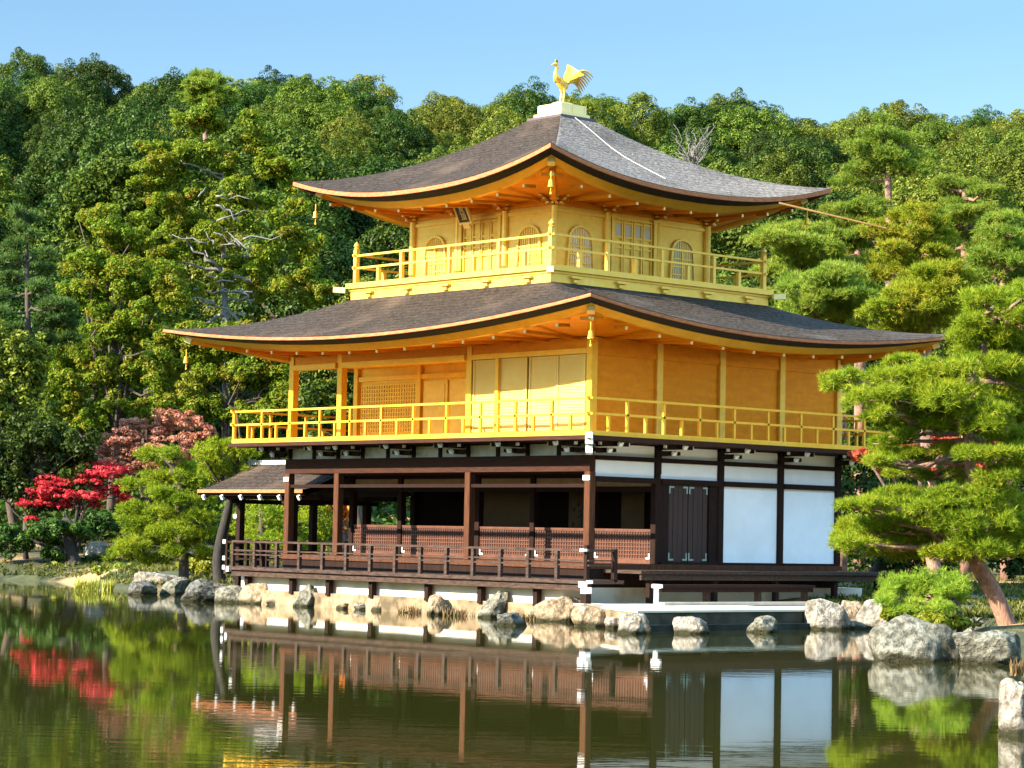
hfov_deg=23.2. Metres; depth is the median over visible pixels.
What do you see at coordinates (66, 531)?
waterside tree
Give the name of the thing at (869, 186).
forest tree
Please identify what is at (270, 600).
rock
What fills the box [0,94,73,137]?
forest tree
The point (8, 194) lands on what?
forest tree
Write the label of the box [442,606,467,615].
dry grass tuft
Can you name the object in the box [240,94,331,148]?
forest tree
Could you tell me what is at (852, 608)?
rock
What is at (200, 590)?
rock
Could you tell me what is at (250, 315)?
forest tree
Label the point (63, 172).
forest tree
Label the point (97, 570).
shrub
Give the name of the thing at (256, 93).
forest tree
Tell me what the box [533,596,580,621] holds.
rock
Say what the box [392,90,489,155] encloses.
forest tree
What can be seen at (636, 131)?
forest tree
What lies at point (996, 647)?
rock
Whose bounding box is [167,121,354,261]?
forest tree
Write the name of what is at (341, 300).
forest tree
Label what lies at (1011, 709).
rock
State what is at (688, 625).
rock
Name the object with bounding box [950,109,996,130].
forest tree
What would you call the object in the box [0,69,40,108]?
forest tree
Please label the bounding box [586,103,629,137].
forest tree
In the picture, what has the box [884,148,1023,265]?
forest tree
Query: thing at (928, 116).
forest tree
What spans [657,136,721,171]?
forest tree
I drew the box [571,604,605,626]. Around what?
rock
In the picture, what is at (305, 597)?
rock
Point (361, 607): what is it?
rock
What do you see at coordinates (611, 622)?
rock
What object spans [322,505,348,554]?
maple tree
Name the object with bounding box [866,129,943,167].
forest tree
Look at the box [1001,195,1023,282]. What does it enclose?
forest tree
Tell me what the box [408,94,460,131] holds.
forest tree
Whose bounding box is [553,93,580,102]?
forest tree
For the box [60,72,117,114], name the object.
forest tree
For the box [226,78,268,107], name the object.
forest tree
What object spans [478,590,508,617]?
rock
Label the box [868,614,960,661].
rock
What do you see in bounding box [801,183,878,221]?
forest tree
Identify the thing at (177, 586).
rock
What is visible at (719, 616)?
stone terrace
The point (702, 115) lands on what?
forest tree
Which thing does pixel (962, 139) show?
forest tree
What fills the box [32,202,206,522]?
autumn tree
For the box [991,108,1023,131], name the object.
forest tree
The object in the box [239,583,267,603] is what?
rock
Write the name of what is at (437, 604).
rock
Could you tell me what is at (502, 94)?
forest tree
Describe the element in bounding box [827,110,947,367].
tall pine
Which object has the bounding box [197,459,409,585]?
fishing porch
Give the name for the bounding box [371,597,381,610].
rock
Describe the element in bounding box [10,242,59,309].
forest tree
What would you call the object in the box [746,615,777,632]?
rock
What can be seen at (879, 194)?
forest tree
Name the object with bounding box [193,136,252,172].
forest tree
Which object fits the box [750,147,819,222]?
forest tree
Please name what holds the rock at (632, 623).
in the pond water
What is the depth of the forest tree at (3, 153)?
155.70 m
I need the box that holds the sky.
[0,0,1023,129]
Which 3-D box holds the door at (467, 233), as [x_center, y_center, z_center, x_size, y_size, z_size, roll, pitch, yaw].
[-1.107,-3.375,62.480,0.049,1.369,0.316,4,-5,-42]
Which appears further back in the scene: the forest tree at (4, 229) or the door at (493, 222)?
the forest tree at (4, 229)
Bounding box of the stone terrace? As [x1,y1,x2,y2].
[573,601,809,631]
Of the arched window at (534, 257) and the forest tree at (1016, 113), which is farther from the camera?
the forest tree at (1016, 113)
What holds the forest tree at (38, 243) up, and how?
on the ground at (38, 562)
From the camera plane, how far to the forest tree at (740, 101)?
188.63 m
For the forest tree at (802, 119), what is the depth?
184.06 m
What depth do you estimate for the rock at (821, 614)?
53.44 m
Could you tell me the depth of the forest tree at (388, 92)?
191.03 m
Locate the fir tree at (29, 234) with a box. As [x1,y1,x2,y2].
[0,202,87,530]
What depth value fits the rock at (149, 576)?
75.29 m
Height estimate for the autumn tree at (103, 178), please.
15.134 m
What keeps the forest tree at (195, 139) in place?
on the ground at (38, 562)
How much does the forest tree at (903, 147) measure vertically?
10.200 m
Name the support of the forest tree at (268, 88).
on the ground at (38, 562)
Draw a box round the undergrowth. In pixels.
[0,158,1023,574]
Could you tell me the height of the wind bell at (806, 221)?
0.530 m
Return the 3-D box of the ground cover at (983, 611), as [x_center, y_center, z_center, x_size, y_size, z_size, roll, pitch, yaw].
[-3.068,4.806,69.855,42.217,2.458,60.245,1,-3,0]
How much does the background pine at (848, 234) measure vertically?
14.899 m
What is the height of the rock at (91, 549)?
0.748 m
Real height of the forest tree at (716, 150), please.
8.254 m
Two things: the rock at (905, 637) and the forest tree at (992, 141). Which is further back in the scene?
the forest tree at (992, 141)
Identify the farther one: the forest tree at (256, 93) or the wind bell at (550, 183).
the forest tree at (256, 93)
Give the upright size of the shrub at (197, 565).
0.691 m
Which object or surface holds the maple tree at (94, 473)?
on the ground at (38, 562)
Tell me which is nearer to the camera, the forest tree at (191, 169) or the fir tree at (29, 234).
the fir tree at (29, 234)
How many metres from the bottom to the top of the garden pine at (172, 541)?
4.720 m
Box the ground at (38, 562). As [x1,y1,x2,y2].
[0,170,1023,656]
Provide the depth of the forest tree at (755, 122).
175.47 m
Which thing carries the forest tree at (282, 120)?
on the ground at (38, 562)
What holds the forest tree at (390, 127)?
on the ground at (38, 562)
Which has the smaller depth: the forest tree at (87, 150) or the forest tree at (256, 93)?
the forest tree at (87, 150)
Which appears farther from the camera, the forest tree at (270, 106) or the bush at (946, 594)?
the forest tree at (270, 106)
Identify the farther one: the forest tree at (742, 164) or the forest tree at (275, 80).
the forest tree at (275, 80)
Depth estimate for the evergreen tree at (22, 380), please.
90.49 m
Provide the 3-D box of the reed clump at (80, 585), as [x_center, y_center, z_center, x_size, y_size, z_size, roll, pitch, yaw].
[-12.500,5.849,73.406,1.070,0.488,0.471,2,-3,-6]
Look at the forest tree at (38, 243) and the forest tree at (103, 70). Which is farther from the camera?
the forest tree at (103, 70)
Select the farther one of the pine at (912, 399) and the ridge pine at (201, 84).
the ridge pine at (201, 84)
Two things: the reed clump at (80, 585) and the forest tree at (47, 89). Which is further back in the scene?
the forest tree at (47, 89)
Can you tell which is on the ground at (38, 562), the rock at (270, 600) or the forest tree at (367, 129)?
the forest tree at (367, 129)
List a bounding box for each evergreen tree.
[0,316,64,552]
[0,408,105,558]
[282,370,361,524]
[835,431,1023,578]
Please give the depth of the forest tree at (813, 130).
176.76 m
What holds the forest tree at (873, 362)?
on the ground at (38, 562)
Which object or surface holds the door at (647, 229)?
in the golden pavilion
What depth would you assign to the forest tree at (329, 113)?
170.22 m
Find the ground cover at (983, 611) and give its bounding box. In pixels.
[0,515,1023,627]
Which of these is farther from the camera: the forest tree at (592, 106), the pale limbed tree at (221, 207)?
the forest tree at (592, 106)
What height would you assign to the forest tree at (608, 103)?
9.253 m
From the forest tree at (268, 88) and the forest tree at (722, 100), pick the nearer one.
the forest tree at (268, 88)
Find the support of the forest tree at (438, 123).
on the ground at (38, 562)
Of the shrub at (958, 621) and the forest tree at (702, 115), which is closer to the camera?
the shrub at (958, 621)
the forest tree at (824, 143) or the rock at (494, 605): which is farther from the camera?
the forest tree at (824, 143)
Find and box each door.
[423,380,448,433]
[449,379,465,433]
[462,224,471,271]
[472,220,480,270]
[480,219,489,270]
[489,218,497,269]
[614,220,622,271]
[623,221,632,272]
[633,222,642,274]
[642,224,652,275]
[668,484,687,561]
[687,485,707,561]
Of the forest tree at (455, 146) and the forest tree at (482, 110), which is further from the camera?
the forest tree at (482, 110)
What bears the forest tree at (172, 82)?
on the ground at (38, 562)
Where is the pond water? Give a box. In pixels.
[0,580,1023,767]
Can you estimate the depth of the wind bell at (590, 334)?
53.82 m
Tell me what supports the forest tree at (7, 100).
on the ground at (38, 562)
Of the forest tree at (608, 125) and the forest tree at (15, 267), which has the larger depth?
the forest tree at (608, 125)
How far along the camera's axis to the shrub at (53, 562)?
87.48 m
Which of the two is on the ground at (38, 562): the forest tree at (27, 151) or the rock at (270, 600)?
the forest tree at (27, 151)
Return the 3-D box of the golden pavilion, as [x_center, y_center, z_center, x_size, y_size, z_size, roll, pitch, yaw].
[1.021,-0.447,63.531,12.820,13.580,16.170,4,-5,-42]
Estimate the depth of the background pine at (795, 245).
90.41 m
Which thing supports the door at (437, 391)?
in the golden pavilion
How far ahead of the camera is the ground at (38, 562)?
86.37 m
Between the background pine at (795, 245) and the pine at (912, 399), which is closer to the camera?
the pine at (912, 399)
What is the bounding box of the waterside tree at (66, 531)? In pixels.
[0,507,120,564]
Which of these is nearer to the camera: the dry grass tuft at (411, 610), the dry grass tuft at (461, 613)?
the dry grass tuft at (461, 613)
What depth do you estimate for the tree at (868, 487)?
69.14 m
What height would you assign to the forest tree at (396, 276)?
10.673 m
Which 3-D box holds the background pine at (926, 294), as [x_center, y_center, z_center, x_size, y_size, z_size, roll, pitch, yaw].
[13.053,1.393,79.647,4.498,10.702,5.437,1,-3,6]
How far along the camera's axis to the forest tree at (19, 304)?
111.25 m
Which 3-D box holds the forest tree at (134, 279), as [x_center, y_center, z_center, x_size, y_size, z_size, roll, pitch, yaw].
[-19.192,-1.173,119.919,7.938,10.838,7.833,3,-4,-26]
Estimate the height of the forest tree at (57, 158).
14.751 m
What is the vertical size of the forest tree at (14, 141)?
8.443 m
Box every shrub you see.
[43,560,66,565]
[81,554,119,562]
[90,562,143,575]
[175,556,230,575]
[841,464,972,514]
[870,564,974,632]
[878,604,972,631]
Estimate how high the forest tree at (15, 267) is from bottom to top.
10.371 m
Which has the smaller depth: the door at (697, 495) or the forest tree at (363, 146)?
the door at (697, 495)
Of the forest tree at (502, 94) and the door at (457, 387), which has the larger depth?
the forest tree at (502, 94)
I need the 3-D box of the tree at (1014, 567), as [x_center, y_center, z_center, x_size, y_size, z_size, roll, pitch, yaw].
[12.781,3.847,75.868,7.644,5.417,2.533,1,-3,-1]
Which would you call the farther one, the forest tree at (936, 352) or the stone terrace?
the forest tree at (936, 352)
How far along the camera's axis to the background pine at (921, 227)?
88.76 m
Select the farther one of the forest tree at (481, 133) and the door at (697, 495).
the forest tree at (481, 133)
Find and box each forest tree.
[0,46,58,97]
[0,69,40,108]
[0,84,45,160]
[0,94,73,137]
[0,109,33,174]
[0,142,12,186]
[0,154,32,268]
[0,207,70,278]
[0,215,24,281]
[0,251,44,317]
[0,251,163,461]
[3,75,96,138]
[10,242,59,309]
[12,129,106,202]
[13,93,138,243]
[15,108,77,188]
[26,110,107,162]
[37,103,116,131]
[38,96,198,260]
[38,250,182,353]
[41,297,257,504]
[53,62,69,79]
[56,52,136,114]
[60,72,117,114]
[104,82,184,126]
[107,96,162,132]
[124,134,252,215]
[135,66,241,116]
[140,120,183,140]
[146,311,260,456]
[147,91,238,142]
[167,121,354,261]
[168,203,300,322]
[169,109,198,141]
[187,132,202,145]
[187,245,274,318]
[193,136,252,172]
[196,110,282,144]
[198,188,340,319]
[218,207,377,457]
[220,375,320,459]
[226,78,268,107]
[228,79,285,124]
[237,156,374,264]
[238,110,318,157]
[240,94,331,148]
[252,84,285,110]
[254,65,302,90]
[260,249,370,430]
[267,73,362,129]
[280,93,358,153]
[302,78,399,123]
[309,106,393,168]
[309,272,395,399]
[317,120,386,176]
[322,153,408,262]
[346,74,405,117]
[350,218,409,277]
[360,105,395,143]
[362,108,439,167]
[370,109,422,158]
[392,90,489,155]
[393,270,408,278]
[400,143,472,168]
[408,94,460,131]
[421,131,468,158]
[426,100,487,150]
[444,144,473,155]
[466,104,534,145]
[473,89,546,127]
[481,106,494,115]
[482,92,509,108]
[490,75,556,132]
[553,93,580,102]
[556,92,615,120]
[564,89,636,130]
[583,97,634,135]
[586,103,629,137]
[597,119,614,130]
[610,91,679,149]
[630,119,643,142]
[636,105,728,147]
[651,127,737,173]
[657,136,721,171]
[659,97,752,169]
[703,104,798,168]
[705,87,761,110]
[705,157,795,287]
[711,169,753,259]
[716,267,733,283]
[716,271,769,306]
[721,175,798,267]
[722,98,787,129]
[724,222,829,286]
[730,162,758,174]
[730,241,778,305]
[736,129,786,165]
[741,133,842,212]
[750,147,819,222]
[768,297,874,423]
[770,118,840,152]
[771,117,832,132]
[772,133,862,173]
[789,189,885,283]
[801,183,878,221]
[820,156,909,197]
[822,118,864,138]
[831,102,908,162]
[842,169,913,197]
[844,235,1015,466]
[846,106,871,131]
[846,404,889,495]
[850,313,983,431]
[859,124,919,180]
[862,179,943,207]
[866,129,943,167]
[873,99,941,149]
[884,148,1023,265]
[911,118,975,152]
[914,112,954,147]
[935,114,962,136]
[936,124,1006,159]
[937,141,1020,200]
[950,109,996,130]
[953,126,1023,157]
[965,105,1007,131]
[971,138,1023,215]
[978,117,1023,139]
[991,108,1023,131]
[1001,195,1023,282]
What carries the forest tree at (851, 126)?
on the ground at (38, 562)
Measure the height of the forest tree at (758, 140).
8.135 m
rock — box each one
[83,542,107,556]
[127,580,157,594]
[132,571,177,581]
[159,577,189,594]
[180,579,226,601]
[214,585,242,602]
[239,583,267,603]
[265,594,275,604]
[293,584,317,606]
[336,602,348,608]
[353,602,365,609]
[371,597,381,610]
[427,594,448,614]
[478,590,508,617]
[497,612,526,625]
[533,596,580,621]
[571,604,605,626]
[604,617,619,628]
[617,613,651,633]
[672,616,709,633]
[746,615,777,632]
[804,598,849,629]
[841,600,861,628]
[851,599,885,629]
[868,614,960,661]
[952,630,1021,664]
[963,617,986,631]
[998,678,1023,735]
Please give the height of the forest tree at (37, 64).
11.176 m
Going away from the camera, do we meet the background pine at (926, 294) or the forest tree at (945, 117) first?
the background pine at (926, 294)
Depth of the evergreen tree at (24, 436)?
89.28 m
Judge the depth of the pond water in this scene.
29.51 m
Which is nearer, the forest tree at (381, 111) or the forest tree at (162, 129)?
the forest tree at (162, 129)
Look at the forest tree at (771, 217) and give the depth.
142.20 m
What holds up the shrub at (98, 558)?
on the ground at (38, 562)
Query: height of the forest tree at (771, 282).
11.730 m
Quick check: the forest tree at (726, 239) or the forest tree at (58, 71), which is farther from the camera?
the forest tree at (58, 71)
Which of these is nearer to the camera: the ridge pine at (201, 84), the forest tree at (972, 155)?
the ridge pine at (201, 84)
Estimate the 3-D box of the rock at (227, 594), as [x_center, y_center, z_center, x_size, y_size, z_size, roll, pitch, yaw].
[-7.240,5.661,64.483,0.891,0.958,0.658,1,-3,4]
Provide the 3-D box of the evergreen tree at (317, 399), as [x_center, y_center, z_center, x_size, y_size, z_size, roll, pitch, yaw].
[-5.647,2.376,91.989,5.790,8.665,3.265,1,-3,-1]
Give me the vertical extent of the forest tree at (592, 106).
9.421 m
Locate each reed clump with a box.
[72,576,101,590]
[100,578,115,589]
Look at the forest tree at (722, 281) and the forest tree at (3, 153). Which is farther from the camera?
the forest tree at (3, 153)
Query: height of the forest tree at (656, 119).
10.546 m
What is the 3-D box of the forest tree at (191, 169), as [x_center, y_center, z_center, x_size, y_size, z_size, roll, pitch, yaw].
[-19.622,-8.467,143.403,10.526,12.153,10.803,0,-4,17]
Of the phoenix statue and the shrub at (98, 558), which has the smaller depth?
the phoenix statue
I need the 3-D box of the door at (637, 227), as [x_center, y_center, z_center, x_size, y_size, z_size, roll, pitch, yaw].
[3.110,-3.318,62.012,0.316,1.369,0.049,4,-5,-42]
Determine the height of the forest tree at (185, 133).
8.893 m
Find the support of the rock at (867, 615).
on the ground at (38, 562)
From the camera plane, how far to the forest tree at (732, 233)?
133.78 m
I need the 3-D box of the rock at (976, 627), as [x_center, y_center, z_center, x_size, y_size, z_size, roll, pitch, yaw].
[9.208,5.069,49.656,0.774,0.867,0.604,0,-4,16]
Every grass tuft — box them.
[397,605,419,612]
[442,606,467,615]
[518,610,535,619]
[1009,658,1023,675]
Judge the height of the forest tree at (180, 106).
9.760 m
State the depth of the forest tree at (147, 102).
172.12 m
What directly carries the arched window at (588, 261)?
in the golden pavilion
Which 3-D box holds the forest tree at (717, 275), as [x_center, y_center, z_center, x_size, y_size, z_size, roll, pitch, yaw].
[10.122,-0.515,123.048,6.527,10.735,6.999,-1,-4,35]
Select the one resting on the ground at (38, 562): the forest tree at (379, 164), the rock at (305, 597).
the forest tree at (379, 164)
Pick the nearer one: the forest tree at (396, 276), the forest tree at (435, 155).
the forest tree at (396, 276)
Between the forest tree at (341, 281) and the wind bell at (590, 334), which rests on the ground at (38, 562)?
the forest tree at (341, 281)
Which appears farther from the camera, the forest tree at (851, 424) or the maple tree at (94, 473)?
the forest tree at (851, 424)
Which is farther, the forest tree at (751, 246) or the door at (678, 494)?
the forest tree at (751, 246)
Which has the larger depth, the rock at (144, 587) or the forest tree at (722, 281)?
the forest tree at (722, 281)
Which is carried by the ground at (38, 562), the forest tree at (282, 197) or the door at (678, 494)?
the forest tree at (282, 197)
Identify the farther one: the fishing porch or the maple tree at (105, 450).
the maple tree at (105, 450)
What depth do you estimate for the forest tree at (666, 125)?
183.84 m
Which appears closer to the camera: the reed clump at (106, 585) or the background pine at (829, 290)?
the reed clump at (106, 585)
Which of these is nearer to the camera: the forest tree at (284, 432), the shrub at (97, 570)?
the shrub at (97, 570)
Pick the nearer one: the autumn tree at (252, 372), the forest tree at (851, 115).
the autumn tree at (252, 372)
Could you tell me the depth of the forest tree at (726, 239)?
140.43 m
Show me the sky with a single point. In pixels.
(823, 61)
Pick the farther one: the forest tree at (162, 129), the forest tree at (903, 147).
the forest tree at (903, 147)
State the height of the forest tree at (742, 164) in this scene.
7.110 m
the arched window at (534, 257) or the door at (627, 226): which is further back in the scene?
the door at (627, 226)
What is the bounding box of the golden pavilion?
[163,101,955,615]
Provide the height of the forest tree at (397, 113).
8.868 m
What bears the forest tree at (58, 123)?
on the ground at (38, 562)
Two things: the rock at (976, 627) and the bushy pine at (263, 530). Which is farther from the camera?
the bushy pine at (263, 530)
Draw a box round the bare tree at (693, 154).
[671,124,714,165]
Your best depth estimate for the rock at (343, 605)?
61.12 m
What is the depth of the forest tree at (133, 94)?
180.64 m
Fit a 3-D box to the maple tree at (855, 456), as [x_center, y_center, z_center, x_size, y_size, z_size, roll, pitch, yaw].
[9.594,3.195,56.894,3.991,4.471,1.072,1,-3,2]
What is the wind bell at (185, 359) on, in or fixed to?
hanging from the golden pavilion
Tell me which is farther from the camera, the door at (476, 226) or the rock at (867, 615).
the door at (476, 226)
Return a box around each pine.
[100,443,230,578]
[175,66,241,164]
[189,434,261,583]
[218,499,344,564]
[741,218,857,300]
[770,257,883,570]
[816,278,1023,625]
[817,191,907,569]
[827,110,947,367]
[852,255,980,564]
[855,198,965,573]
[924,172,1006,573]
[959,207,1023,580]
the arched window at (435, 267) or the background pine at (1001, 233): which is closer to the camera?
the arched window at (435, 267)
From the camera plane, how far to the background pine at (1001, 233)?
82.86 m
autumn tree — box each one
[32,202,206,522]
[45,152,175,516]
[138,319,316,538]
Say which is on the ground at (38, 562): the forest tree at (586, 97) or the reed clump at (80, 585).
the forest tree at (586, 97)
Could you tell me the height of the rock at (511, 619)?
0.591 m
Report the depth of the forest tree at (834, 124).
189.96 m
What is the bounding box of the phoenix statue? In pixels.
[551,59,592,101]
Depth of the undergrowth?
96.57 m
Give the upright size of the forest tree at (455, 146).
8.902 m
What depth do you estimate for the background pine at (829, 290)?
84.16 m
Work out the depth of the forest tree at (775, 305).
113.47 m
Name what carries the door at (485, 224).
in the golden pavilion
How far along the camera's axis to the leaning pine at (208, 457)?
69.85 m
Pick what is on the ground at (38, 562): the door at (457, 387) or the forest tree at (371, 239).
the forest tree at (371, 239)
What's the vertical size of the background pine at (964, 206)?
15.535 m
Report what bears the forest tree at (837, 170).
on the ground at (38, 562)
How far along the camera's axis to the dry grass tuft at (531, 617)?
55.79 m
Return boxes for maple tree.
[15,461,134,524]
[95,408,218,546]
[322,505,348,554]
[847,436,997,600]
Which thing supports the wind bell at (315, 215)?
hanging from the golden pavilion
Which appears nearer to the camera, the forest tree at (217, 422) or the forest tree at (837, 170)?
the forest tree at (217, 422)
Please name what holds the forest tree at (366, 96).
on the ground at (38, 562)
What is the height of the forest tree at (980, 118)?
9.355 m
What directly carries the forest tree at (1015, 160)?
on the ground at (38, 562)
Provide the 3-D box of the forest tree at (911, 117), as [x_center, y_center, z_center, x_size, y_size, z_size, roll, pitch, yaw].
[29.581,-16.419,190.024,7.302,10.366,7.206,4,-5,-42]
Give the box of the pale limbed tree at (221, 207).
[126,97,338,510]
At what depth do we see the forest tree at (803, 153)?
154.62 m
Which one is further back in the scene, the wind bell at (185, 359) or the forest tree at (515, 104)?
the forest tree at (515, 104)
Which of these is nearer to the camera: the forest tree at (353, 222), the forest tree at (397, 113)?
the forest tree at (353, 222)
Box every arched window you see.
[422,236,446,275]
[515,224,541,266]
[565,225,594,268]
[668,239,695,280]
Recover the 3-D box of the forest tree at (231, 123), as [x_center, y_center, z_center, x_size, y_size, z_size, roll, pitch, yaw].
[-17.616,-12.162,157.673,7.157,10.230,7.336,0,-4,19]
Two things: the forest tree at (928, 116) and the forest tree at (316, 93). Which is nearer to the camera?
the forest tree at (316, 93)
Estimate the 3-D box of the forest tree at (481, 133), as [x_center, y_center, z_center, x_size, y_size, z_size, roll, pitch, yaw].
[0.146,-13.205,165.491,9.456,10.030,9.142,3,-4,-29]
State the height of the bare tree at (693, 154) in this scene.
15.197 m
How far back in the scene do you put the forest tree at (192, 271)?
120.06 m
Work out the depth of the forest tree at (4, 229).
127.54 m
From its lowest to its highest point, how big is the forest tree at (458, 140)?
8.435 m
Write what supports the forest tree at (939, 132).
on the ground at (38, 562)
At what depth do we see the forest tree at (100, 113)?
175.19 m
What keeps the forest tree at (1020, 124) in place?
on the ground at (38, 562)
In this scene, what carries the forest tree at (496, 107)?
on the ground at (38, 562)
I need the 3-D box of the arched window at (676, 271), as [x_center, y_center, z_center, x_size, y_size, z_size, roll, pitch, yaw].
[4.302,-3.107,63.070,0.940,1.105,0.060,4,-5,-42]
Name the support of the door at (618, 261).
in the golden pavilion
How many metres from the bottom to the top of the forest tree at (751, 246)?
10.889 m
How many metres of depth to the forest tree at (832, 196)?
141.97 m
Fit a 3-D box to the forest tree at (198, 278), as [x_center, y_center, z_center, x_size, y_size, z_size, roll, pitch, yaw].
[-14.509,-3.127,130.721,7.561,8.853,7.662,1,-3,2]
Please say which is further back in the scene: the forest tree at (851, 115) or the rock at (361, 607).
the forest tree at (851, 115)
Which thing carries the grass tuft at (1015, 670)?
on the ground at (38, 562)
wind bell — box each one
[183,349,188,369]
[313,204,317,224]
[548,171,553,193]
[587,322,593,345]
[804,211,809,230]
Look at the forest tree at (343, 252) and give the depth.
112.97 m

